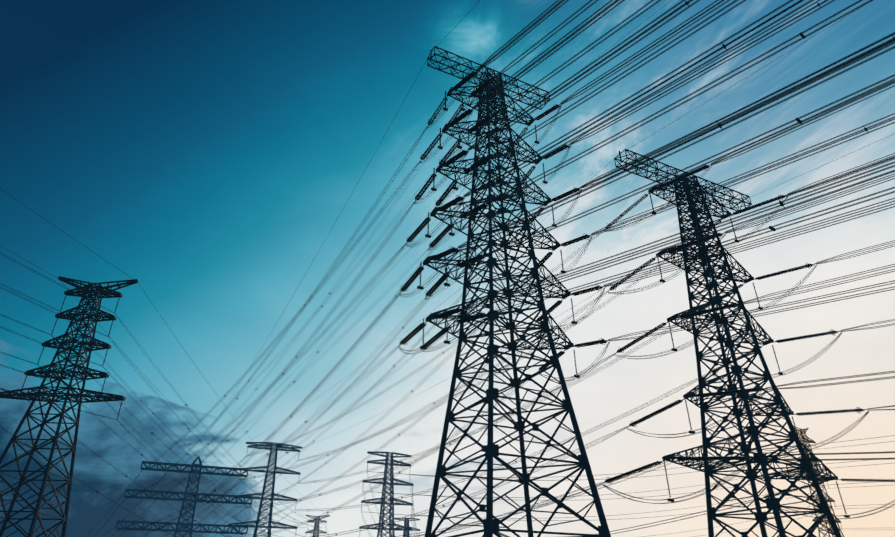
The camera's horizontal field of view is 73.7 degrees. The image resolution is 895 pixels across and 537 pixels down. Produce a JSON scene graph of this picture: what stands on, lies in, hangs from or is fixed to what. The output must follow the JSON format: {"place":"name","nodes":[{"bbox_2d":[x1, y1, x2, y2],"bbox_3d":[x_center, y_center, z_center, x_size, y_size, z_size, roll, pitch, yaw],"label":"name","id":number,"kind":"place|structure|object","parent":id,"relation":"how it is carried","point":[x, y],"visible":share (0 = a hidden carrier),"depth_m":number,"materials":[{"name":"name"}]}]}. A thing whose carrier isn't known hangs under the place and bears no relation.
{"place":"outdoors","nodes":[
{"label":"outdoors","id":0,"kind":"place"},
{"bbox_2d":[0,0,894,536],"label":"sky","id":1,"kind":"structure","parent":0,"point":[208,151],"materials":[{"name":"blue"}]},
{"label":"ground","id":2,"kind":"structure","parent":0,"visible":0},
{"bbox_2d":[0,276,137,536],"bbox_3d":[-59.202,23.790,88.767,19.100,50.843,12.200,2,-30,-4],"label":"pylon","id":3,"kind":"object","parent":2,"relation":"on","point":[107,292],"visible":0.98,"depth_m":90.67,"materials":[{"name":"metal"}]},
{"bbox_2d":[20,71,894,536],"bbox_3d":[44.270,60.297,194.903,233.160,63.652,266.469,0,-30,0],"label":"insulator strings","id":4,"kind":"object","parent":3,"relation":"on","point":[464,215],"visible":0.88,"depth_m":89.97,"materials":[{"name":"grey glass"}]},
{"bbox_2d":[399,72,894,518],"bbox_3d":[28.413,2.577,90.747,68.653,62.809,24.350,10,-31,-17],"label":"jumper loops","id":5,"kind":"object","parent":4,"relation":"attached to","point":[741,306],"visible":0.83,"depth_m":87.18,"materials":[{"name":"metal"}]},
{"bbox_2d":[116,456,252,536],"bbox_3d":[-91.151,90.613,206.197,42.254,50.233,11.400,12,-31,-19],"label":"wide pylon","id":6,"kind":"object","parent":2,"relation":"on","point":[190,530],"visible":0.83,"depth_m":210.22,"materials":[{"name":"metal"}]},
{"bbox_2d":[228,442,302,536],"bbox_3d":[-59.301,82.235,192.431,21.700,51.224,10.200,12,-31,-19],"label":"pylon","id":7,"kind":"object","parent":2,"relation":"on","point":[266,445],"visible":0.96,"depth_m":197.35,"materials":[{"name":"metal"}]},
{"bbox_2d":[305,515,329,536],"bbox_3d":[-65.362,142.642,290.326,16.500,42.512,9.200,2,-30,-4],"label":"pylon","id":8,"kind":"object","parent":2,"relation":"on","point":[314,530],"visible":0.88,"depth_m":298.14,"materials":[{"name":"metal"}]},
{"bbox_2d":[359,451,413,536],"bbox_3d":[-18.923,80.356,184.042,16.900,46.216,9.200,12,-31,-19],"label":"pylon","id":9,"kind":"object","parent":2,"relation":"on","point":[391,484],"visible":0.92,"depth_m":188.59,"materials":[{"name":"metal"}]},
{"bbox_2d":[89,435,894,536],"bbox_3d":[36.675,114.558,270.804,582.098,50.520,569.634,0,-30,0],"label":"conductors","id":10,"kind":"object","parent":9,"relation":"attached to","point":[513,497],"visible":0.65,"depth_m":217.72,"materials":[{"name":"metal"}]},
{"bbox_2d":[394,518,419,536],"bbox_3d":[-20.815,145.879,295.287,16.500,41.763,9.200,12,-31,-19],"label":"pylon","id":11,"kind":"object","parent":2,"relation":"on","point":[406,523],"visible":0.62,"depth_m":303.63,"materials":[{"name":"metal"}]},
{"bbox_2d":[423,46,610,536],"bbox_3d":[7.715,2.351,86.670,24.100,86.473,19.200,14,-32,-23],"label":"pylon","id":12,"kind":"object","parent":2,"relation":"on","point":[490,526],"visible":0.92,"depth_m":82.57,"materials":[{"name":"metal"}]},
{"bbox_2d":[0,2,890,536],"bbox_3d":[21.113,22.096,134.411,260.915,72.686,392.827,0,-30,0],"label":"conductors","id":13,"kind":"object","parent":12,"relation":"attached to","point":[328,376],"visible":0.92,"depth_m":120.03,"materials":[{"name":"metal"}]},
{"bbox_2d":[458,0,894,460],"bbox_3d":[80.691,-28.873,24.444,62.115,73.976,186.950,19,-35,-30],"label":"conductors near span","id":14,"kind":"object","parent":12,"relation":"attached to","point":[824,74],"visible":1,"depth_m":65.42,"materials":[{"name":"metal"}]},
{"bbox_2d":[96,1,894,534],"bbox_3d":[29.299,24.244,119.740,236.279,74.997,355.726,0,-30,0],"label":"line fittings","id":15,"kind":"object","parent":14,"relation":"attached to","point":[564,273],"visible":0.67,"depth_m":89.61,"materials":[{"name":"metal"}]},
{"bbox_2d":[614,149,841,536],"bbox_3d":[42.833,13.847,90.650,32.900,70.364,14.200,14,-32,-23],"label":"pylon","id":16,"kind":"object","parent":2,"relation":"on","point":[754,432],"visible":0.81,"depth_m":87.92,"materials":[{"name":"metal"}]},
{"bbox_2d":[794,427,843,536],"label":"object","id":17,"kind":"object","parent":2,"relation":"on","point":[807,441],"visible":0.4,"depth_m":245.81,"materials":[{"name":"metal"}]}
]}

